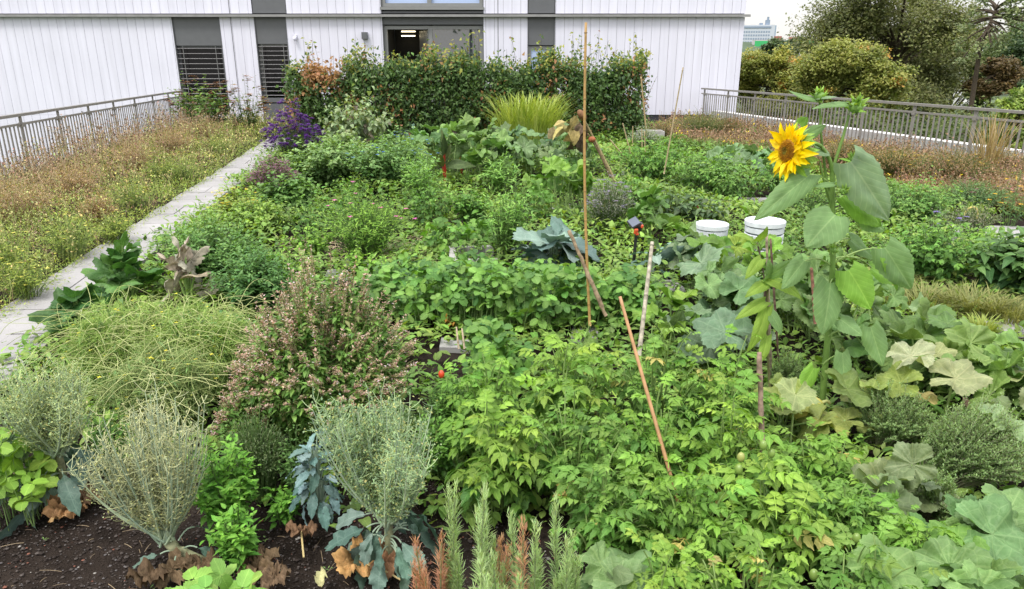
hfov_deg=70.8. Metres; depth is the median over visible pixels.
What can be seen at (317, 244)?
leafy bush
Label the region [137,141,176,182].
weed clump
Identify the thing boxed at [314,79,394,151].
leafy bush
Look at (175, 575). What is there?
dead leaf
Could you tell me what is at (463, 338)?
stick
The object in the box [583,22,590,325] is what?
bamboo cane
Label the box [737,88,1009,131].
ground
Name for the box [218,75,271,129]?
hydrangea
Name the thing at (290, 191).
bean bush
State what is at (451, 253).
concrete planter
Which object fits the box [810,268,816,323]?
stick
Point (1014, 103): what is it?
tree
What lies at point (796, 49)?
tree
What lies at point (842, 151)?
dry weeds
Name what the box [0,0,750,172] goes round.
building
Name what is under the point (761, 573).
dead leaf
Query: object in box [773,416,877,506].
tomato plant
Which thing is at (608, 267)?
ground cover
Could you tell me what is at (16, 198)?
weed clump
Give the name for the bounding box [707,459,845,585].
tomato plant
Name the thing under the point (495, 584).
rosemary
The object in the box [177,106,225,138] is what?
weed clump
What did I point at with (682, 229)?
squash plant
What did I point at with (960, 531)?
pumpkin leaf
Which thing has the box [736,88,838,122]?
tree
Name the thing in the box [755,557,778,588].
dead leaf
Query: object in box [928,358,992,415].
pumpkin leaf
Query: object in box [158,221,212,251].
mint plant
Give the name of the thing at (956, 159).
dry weeds
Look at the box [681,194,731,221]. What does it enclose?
pepper plant
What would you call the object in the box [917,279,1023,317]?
grass patch
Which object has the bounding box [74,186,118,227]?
weed clump
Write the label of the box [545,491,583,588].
rosemary
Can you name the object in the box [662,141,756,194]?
tomato plant
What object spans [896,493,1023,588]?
pumpkin plant
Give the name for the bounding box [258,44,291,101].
window
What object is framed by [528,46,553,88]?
window
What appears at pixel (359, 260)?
leafy bush
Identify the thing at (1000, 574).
pumpkin plant
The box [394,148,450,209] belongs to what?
fleabane
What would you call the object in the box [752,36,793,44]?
block
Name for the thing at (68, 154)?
dry stalks
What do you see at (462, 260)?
strawberry plant
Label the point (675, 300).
pumpkin plant
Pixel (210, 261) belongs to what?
mint plant
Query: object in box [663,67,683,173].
bamboo cane
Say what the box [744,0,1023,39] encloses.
sky
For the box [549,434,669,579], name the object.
tomato plant
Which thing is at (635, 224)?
solar light
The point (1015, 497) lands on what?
pumpkin leaf
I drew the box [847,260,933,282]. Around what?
grass patch
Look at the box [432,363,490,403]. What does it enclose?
leafy bush
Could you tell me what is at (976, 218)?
catmint
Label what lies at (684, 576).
tomato plant
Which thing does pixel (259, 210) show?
leafy bush
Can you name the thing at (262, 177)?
purple basil
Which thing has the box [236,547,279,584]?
dead leaf
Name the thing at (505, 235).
fleabane
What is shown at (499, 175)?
fleabane
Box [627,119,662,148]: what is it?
sage
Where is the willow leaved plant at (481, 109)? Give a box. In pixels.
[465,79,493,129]
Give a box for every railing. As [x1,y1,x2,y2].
[0,90,184,177]
[701,88,1023,159]
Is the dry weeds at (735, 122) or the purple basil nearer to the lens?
the purple basil
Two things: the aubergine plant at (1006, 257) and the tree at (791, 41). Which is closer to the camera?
the aubergine plant at (1006, 257)
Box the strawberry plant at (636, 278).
[595,262,663,326]
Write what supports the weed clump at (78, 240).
on the soil
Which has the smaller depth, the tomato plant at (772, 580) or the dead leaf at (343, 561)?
the tomato plant at (772, 580)
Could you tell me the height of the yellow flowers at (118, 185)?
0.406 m
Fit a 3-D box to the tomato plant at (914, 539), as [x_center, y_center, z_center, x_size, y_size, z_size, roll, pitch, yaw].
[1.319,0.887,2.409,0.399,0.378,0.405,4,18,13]
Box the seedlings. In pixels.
[37,440,460,588]
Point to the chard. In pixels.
(445, 155)
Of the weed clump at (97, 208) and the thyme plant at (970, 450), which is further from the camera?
the weed clump at (97, 208)
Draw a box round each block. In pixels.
[636,130,664,141]
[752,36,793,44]
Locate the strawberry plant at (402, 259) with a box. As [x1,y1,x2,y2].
[378,252,439,290]
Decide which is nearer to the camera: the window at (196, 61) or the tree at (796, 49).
the window at (196, 61)
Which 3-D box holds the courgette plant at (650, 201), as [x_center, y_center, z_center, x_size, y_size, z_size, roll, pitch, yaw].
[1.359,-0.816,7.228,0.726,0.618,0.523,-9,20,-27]
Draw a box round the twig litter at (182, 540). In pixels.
[1,425,539,588]
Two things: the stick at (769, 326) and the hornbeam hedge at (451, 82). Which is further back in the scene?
the hornbeam hedge at (451, 82)
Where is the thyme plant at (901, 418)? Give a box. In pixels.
[839,373,936,447]
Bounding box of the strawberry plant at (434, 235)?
[415,217,483,253]
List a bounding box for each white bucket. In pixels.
[696,220,728,236]
[742,216,785,276]
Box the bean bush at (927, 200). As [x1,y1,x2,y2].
[883,165,970,227]
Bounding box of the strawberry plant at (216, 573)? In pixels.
[165,558,265,588]
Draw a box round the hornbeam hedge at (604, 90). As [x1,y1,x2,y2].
[496,30,656,141]
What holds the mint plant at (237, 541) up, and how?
on the soil
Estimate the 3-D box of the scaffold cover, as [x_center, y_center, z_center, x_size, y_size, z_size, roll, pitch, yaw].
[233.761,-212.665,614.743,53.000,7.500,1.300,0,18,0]
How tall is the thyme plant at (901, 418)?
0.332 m
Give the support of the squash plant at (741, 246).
on the soil
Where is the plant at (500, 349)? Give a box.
[461,331,534,393]
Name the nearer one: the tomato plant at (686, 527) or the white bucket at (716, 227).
the tomato plant at (686, 527)
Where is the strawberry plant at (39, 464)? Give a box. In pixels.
[0,426,59,530]
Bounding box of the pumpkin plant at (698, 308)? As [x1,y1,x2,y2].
[659,303,775,368]
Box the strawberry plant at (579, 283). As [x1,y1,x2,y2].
[549,263,619,330]
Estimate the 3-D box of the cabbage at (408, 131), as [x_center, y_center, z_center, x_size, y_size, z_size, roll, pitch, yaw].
[-2.344,-3.702,16.611,0.640,0.663,0.574,-15,23,-39]
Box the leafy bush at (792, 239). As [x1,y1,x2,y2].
[783,221,829,259]
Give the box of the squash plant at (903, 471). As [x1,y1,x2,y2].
[845,441,959,518]
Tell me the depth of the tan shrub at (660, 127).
16.51 m
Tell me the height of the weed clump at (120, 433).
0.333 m
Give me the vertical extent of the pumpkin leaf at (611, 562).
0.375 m
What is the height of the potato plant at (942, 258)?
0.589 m
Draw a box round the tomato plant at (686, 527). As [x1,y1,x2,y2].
[614,454,764,588]
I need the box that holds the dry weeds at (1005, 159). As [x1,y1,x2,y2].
[976,147,1023,173]
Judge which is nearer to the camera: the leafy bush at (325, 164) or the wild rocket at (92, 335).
the wild rocket at (92, 335)
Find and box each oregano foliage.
[212,402,262,478]
[276,424,325,506]
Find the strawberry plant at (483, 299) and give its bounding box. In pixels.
[440,258,523,330]
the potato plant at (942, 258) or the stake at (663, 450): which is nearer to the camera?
the stake at (663, 450)
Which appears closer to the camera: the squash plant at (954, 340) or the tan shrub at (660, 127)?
the squash plant at (954, 340)
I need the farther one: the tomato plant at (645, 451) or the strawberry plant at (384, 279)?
the strawberry plant at (384, 279)
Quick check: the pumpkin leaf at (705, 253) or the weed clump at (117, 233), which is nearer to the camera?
the pumpkin leaf at (705, 253)
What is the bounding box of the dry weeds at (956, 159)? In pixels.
[912,140,1004,184]
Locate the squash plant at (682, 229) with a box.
[669,221,691,236]
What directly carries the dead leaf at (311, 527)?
on the soil
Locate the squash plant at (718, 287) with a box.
[694,254,800,330]
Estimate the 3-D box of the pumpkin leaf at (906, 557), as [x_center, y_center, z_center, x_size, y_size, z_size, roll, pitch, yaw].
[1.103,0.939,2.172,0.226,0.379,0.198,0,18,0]
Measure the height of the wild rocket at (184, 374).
0.513 m
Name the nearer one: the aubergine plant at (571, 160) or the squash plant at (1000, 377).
the squash plant at (1000, 377)
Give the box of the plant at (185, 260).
[157,235,231,309]
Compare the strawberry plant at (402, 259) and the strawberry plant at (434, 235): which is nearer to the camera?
the strawberry plant at (402, 259)
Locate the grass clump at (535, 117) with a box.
[476,91,575,139]
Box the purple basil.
[245,155,297,200]
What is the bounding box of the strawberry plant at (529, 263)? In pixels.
[500,258,582,290]
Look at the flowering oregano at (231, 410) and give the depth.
3.17 m
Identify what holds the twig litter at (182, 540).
on the soil
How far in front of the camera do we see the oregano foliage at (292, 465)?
2.93 m
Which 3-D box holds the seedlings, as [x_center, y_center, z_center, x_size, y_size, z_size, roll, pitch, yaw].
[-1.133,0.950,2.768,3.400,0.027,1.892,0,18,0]
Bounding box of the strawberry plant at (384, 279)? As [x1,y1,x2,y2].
[341,262,427,323]
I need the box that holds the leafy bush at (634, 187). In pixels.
[615,164,652,208]
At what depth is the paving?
5.03 m
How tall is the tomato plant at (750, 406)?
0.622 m
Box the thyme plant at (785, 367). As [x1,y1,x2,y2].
[766,345,805,384]
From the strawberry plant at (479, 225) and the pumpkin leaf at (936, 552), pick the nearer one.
the pumpkin leaf at (936, 552)
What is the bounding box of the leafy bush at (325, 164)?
[278,126,369,193]
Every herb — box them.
[410,396,459,481]
[420,374,466,431]
[792,184,838,211]
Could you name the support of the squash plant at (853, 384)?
on the soil
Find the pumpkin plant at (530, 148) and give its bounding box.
[481,121,603,179]
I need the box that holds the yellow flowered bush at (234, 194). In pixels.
[207,177,258,216]
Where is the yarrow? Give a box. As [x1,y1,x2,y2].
[933,169,1019,211]
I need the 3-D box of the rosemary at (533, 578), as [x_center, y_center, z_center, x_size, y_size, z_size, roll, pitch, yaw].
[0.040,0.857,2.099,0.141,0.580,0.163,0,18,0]
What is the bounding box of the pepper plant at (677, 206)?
[639,180,707,220]
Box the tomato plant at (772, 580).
[680,535,808,588]
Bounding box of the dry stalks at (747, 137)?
[647,108,1023,209]
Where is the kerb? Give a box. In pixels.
[0,127,174,185]
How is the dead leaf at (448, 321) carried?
on the soil
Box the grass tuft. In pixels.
[958,310,1016,344]
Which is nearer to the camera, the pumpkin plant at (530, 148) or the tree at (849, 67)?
the pumpkin plant at (530, 148)
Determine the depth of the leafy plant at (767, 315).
3.62 m
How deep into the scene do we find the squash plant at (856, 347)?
4.29 m
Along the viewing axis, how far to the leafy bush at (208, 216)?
6.89 m
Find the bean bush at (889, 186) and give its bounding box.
[836,177,912,197]
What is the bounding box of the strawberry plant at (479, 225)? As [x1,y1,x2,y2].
[448,216,497,248]
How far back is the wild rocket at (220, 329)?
3.87 m
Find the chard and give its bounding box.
[427,126,476,180]
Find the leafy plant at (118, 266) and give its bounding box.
[80,230,164,307]
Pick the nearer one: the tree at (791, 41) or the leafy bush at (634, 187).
the leafy bush at (634, 187)
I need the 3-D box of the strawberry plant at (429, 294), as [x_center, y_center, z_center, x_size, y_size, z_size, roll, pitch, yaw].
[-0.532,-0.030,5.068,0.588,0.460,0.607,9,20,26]
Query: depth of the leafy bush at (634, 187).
8.58 m
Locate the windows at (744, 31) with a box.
[743,31,769,41]
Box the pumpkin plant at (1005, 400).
[980,387,1023,441]
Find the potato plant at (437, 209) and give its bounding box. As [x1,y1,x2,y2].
[392,171,461,226]
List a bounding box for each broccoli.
[0,349,105,529]
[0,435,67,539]
[61,373,219,579]
[301,378,441,588]
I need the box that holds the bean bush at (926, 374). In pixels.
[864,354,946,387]
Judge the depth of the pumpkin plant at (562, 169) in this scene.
8.26 m
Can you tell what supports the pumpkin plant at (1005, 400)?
on the soil
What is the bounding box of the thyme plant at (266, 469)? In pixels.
[224,393,287,503]
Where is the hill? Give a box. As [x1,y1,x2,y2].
[741,35,1023,79]
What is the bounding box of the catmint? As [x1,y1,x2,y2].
[949,191,1001,236]
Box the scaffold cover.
[754,41,806,46]
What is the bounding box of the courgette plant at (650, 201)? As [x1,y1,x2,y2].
[617,183,680,241]
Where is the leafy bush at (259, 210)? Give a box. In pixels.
[212,193,300,240]
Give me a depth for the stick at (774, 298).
3.93 m
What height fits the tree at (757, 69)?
10.682 m
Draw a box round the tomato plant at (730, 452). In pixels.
[665,369,803,507]
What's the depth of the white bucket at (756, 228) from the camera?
6.18 m
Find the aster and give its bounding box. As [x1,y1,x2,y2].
[259,98,326,160]
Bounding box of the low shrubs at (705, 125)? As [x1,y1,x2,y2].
[669,105,739,133]
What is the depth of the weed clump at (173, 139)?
14.00 m
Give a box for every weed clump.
[0,160,70,228]
[0,223,32,279]
[0,239,65,299]
[31,206,104,260]
[35,154,100,202]
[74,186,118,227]
[82,402,136,476]
[89,205,134,242]
[103,124,156,174]
[105,167,160,210]
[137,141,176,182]
[149,119,191,154]
[160,151,203,182]
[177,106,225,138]
[199,125,235,155]
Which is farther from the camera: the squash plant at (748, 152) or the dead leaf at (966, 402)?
the squash plant at (748, 152)
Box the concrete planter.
[449,245,497,263]
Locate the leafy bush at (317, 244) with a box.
[282,215,335,258]
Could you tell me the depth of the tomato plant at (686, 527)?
2.40 m
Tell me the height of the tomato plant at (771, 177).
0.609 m
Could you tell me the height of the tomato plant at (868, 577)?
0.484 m
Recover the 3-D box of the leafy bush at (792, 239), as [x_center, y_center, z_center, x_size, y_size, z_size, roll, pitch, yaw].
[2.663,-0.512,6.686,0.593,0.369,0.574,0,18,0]
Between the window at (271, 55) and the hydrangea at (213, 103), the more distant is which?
the window at (271, 55)
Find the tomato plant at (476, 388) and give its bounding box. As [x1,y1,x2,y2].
[437,346,530,463]
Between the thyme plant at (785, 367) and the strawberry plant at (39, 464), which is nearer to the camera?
the strawberry plant at (39, 464)
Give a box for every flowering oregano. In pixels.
[210,360,280,453]
[224,241,418,452]
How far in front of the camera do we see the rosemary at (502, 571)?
2.06 m
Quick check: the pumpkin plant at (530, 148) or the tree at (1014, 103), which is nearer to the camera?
the pumpkin plant at (530, 148)
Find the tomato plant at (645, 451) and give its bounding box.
[597,373,725,519]
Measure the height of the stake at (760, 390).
0.630 m
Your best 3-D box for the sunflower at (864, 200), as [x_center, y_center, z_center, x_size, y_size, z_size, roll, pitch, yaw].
[1.508,-0.128,3.419,0.928,1.666,0.322,-4,18,-13]
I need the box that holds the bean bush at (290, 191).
[254,167,321,222]
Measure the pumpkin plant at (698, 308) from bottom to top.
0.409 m
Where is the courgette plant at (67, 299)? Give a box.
[28,282,108,332]
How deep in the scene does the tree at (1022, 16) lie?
71.00 m
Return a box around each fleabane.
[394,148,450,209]
[477,163,535,259]
[478,138,521,193]
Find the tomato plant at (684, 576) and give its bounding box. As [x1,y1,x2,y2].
[624,528,698,588]
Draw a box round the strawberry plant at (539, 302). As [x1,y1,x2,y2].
[493,263,578,333]
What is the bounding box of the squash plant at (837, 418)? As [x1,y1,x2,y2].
[754,372,864,440]
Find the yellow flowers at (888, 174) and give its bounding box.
[650,111,1021,195]
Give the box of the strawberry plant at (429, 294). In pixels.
[389,259,477,331]
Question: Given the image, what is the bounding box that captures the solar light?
[627,217,643,260]
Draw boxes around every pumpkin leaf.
[578,540,625,584]
[591,555,644,588]
[675,242,723,276]
[692,307,753,368]
[772,377,821,443]
[846,533,923,588]
[886,339,935,383]
[908,292,940,311]
[912,534,992,588]
[927,520,989,550]
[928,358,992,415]
[955,493,1023,574]
[978,404,1023,440]
[981,483,1023,525]
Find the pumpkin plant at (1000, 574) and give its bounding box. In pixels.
[939,558,1023,588]
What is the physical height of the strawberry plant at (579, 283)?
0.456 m
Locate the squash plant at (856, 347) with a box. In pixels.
[801,284,949,378]
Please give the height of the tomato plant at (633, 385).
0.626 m
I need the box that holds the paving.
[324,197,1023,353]
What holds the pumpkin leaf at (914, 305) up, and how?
on the soil
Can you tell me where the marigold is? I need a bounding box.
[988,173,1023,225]
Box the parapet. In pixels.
[711,111,1023,161]
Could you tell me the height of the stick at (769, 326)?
0.830 m
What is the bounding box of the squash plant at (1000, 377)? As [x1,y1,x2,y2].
[961,328,1023,414]
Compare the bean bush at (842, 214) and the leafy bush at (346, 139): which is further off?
the leafy bush at (346, 139)
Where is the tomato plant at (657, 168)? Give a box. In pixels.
[607,136,692,182]
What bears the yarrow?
on the soil
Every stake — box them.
[618,296,679,501]
[756,352,764,455]
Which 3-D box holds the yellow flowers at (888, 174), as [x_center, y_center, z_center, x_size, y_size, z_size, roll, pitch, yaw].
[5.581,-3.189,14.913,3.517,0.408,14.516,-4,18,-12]
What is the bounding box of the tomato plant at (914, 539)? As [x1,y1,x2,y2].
[845,493,964,588]
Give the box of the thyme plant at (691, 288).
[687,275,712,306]
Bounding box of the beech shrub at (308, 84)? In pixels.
[275,37,372,138]
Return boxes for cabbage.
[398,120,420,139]
[510,215,613,271]
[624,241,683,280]
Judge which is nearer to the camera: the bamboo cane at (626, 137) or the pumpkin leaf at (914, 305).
the pumpkin leaf at (914, 305)
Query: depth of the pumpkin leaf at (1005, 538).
2.31 m
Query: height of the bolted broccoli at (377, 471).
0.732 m
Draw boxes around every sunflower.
[547,110,615,182]
[754,86,914,410]
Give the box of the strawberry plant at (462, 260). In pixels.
[431,248,512,288]
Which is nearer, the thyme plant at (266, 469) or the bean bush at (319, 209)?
the thyme plant at (266, 469)
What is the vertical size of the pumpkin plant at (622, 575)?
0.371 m
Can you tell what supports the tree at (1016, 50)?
on the ground at (1000, 97)
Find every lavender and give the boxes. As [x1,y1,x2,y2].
[577,164,637,239]
[925,207,968,236]
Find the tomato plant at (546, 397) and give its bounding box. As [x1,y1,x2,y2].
[514,320,628,447]
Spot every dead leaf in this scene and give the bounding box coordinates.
[41,494,101,518]
[48,513,65,522]
[77,479,102,512]
[125,557,168,587]
[155,547,191,588]
[179,547,218,570]
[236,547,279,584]
[244,543,264,563]
[258,558,290,588]
[285,520,317,557]
[314,566,327,587]
[331,533,399,579]
[351,537,395,579]
[443,313,456,326]
[734,556,762,587]
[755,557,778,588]
[962,397,972,406]
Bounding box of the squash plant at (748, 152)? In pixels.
[694,142,775,180]
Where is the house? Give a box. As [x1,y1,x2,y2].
[948,50,985,105]
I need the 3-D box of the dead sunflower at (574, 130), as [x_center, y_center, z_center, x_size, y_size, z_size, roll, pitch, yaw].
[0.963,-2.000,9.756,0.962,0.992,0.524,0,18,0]
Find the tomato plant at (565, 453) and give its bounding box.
[519,379,642,518]
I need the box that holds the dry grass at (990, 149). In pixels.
[957,111,1023,180]
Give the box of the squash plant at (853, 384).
[824,360,937,432]
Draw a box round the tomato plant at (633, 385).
[595,320,712,453]
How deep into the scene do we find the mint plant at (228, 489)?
2.69 m
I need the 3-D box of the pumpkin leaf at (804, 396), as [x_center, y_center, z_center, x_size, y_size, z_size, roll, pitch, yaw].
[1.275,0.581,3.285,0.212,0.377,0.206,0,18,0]
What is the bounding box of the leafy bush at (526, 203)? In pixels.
[504,183,554,226]
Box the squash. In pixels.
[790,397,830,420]
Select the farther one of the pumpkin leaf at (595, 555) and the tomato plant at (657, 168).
the tomato plant at (657, 168)
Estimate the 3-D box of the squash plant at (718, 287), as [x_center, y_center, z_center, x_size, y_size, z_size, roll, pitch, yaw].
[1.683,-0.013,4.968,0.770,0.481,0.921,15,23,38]
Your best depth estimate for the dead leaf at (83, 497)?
2.97 m
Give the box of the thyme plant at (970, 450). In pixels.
[920,386,1023,488]
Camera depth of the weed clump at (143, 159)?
11.72 m
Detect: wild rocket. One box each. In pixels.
[0,285,219,398]
[32,328,245,440]
[83,279,281,395]
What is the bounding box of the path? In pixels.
[0,138,285,384]
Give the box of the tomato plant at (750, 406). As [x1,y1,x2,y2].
[671,323,791,447]
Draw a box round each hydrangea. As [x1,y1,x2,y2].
[164,71,244,126]
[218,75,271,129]
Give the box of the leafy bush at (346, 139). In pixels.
[320,126,371,175]
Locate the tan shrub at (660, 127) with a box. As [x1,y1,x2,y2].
[649,115,680,141]
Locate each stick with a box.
[456,327,459,348]
[461,328,464,348]
[567,230,607,316]
[637,241,654,355]
[765,236,772,386]
[770,239,779,368]
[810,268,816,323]
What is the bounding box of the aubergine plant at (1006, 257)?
[962,225,1023,301]
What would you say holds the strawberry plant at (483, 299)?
on the soil
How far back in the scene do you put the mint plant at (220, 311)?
4.48 m
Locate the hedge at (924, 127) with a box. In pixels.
[790,82,1001,144]
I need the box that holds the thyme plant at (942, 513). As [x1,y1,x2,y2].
[915,461,967,523]
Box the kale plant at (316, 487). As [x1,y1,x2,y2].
[286,427,344,530]
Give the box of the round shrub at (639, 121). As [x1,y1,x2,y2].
[620,108,651,136]
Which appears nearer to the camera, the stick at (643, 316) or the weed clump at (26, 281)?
the stick at (643, 316)
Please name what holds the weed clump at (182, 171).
on the soil
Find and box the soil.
[0,122,1023,588]
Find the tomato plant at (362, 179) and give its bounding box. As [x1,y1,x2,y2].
[354,163,416,189]
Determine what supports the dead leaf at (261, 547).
on the soil
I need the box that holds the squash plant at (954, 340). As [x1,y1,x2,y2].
[870,297,1023,399]
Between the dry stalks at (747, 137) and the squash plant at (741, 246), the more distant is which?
the dry stalks at (747, 137)
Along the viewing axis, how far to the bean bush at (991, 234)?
6.65 m
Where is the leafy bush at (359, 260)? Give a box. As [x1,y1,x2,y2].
[336,240,389,282]
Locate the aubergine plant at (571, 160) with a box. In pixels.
[546,140,592,193]
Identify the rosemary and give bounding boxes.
[408,528,456,588]
[441,477,464,588]
[469,482,513,588]
[469,547,527,588]
[506,507,548,588]
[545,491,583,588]
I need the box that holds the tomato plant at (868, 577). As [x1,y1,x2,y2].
[778,515,950,588]
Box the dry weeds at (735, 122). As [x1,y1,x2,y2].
[716,111,751,136]
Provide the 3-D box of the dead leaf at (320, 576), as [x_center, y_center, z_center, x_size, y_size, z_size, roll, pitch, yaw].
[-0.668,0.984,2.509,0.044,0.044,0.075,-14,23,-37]
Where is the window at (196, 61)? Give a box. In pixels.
[177,46,229,114]
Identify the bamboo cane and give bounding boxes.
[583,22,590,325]
[622,123,630,153]
[640,77,646,134]
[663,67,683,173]
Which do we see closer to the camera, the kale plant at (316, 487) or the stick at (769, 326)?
the kale plant at (316, 487)
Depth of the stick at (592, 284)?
4.55 m
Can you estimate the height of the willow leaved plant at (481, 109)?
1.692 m
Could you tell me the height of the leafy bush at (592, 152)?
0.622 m
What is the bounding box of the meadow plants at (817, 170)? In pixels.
[653,116,1023,216]
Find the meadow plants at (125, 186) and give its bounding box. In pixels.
[0,113,286,319]
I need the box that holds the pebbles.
[0,419,587,588]
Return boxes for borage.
[340,121,439,195]
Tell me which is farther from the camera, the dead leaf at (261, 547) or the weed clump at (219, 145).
the weed clump at (219, 145)
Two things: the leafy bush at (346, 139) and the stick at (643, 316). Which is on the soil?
the leafy bush at (346, 139)
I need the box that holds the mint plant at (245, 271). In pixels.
[202,240,300,318]
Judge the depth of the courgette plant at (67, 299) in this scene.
4.72 m
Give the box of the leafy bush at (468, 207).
[446,185,491,223]
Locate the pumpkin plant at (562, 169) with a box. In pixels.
[520,155,603,217]
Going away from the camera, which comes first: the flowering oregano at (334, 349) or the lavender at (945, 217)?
the flowering oregano at (334, 349)
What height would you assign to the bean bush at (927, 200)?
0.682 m
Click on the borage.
(386, 159)
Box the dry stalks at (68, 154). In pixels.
[0,98,286,311]
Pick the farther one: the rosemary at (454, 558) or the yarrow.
the yarrow
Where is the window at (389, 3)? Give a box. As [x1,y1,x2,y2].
[381,0,482,6]
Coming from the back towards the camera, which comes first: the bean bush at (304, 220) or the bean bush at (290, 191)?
the bean bush at (290, 191)
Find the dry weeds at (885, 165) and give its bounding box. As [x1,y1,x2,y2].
[868,138,929,179]
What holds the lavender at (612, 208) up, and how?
on the soil
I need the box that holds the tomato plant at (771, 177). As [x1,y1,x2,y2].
[751,151,789,191]
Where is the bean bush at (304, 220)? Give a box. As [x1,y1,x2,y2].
[273,191,329,243]
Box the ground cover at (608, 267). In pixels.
[0,119,1023,539]
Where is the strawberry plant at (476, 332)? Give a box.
[454,318,512,356]
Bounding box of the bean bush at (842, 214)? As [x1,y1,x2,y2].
[827,203,861,237]
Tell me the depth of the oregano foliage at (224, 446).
3.06 m
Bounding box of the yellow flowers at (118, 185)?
[0,120,278,301]
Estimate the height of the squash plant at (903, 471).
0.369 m
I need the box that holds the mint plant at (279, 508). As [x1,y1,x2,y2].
[260,485,304,529]
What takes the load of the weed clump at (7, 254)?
on the soil
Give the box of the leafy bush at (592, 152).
[562,136,615,173]
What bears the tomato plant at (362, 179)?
on the soil
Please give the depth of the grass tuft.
4.69 m
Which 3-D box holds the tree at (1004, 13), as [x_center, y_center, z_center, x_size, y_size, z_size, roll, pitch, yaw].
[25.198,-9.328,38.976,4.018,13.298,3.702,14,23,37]
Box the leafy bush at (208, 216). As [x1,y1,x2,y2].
[175,205,226,247]
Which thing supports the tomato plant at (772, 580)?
on the soil
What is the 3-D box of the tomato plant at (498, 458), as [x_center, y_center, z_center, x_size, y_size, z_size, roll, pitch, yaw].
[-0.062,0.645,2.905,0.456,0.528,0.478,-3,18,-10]
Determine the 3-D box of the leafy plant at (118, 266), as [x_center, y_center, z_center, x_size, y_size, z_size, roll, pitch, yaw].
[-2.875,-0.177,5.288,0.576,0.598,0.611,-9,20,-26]
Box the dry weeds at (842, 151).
[816,133,876,164]
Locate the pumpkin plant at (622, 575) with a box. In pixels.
[578,547,654,588]
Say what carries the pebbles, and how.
on the soil
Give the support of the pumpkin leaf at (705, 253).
on the soil
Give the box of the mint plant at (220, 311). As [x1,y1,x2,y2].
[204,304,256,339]
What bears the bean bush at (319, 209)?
on the soil
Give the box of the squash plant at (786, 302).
[733,247,892,341]
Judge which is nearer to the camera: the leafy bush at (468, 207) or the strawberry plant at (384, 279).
the strawberry plant at (384, 279)
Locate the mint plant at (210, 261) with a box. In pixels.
[155,196,272,294]
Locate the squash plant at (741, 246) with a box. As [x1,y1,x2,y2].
[686,231,795,279]
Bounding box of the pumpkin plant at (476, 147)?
[398,112,540,184]
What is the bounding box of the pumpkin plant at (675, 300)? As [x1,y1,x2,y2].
[632,285,700,347]
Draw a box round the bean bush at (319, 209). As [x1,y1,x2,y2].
[301,176,388,227]
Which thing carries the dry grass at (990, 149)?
on the soil
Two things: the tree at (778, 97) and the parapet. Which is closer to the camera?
the parapet
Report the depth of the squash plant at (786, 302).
4.64 m
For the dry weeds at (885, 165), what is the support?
on the soil
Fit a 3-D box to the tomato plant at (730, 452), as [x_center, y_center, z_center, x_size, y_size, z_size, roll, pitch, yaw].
[0.884,0.600,2.881,0.582,0.593,0.538,-14,23,-38]
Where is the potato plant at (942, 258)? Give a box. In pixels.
[865,212,993,283]
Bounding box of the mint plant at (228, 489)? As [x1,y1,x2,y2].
[184,424,260,532]
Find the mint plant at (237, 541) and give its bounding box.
[199,498,262,575]
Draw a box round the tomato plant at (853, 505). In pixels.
[785,474,904,577]
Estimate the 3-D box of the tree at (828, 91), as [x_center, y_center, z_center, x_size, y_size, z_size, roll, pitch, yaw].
[16.628,-8.475,41.280,4.179,10.254,4.464,0,18,0]
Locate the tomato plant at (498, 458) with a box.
[437,389,550,534]
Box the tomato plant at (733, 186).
[706,166,775,200]
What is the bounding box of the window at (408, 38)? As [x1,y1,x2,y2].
[384,25,482,114]
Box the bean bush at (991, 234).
[955,221,1023,250]
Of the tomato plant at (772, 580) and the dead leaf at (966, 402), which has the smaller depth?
the tomato plant at (772, 580)
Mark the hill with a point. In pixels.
(745, 45)
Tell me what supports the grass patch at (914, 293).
on the soil
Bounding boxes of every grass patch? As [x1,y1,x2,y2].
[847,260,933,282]
[884,277,986,313]
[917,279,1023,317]
[972,291,1023,324]
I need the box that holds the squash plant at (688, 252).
[645,220,745,281]
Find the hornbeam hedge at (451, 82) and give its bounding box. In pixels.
[333,30,518,143]
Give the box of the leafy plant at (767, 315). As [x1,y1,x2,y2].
[733,227,803,386]
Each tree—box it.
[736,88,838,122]
[737,42,805,116]
[759,37,790,95]
[771,0,1005,130]
[779,34,919,128]
[787,37,794,61]
[788,53,839,116]
[792,38,808,53]
[921,3,996,129]
[949,0,1023,121]
[959,54,1023,115]
[960,21,1023,109]
[986,85,1023,149]
[1007,6,1023,79]

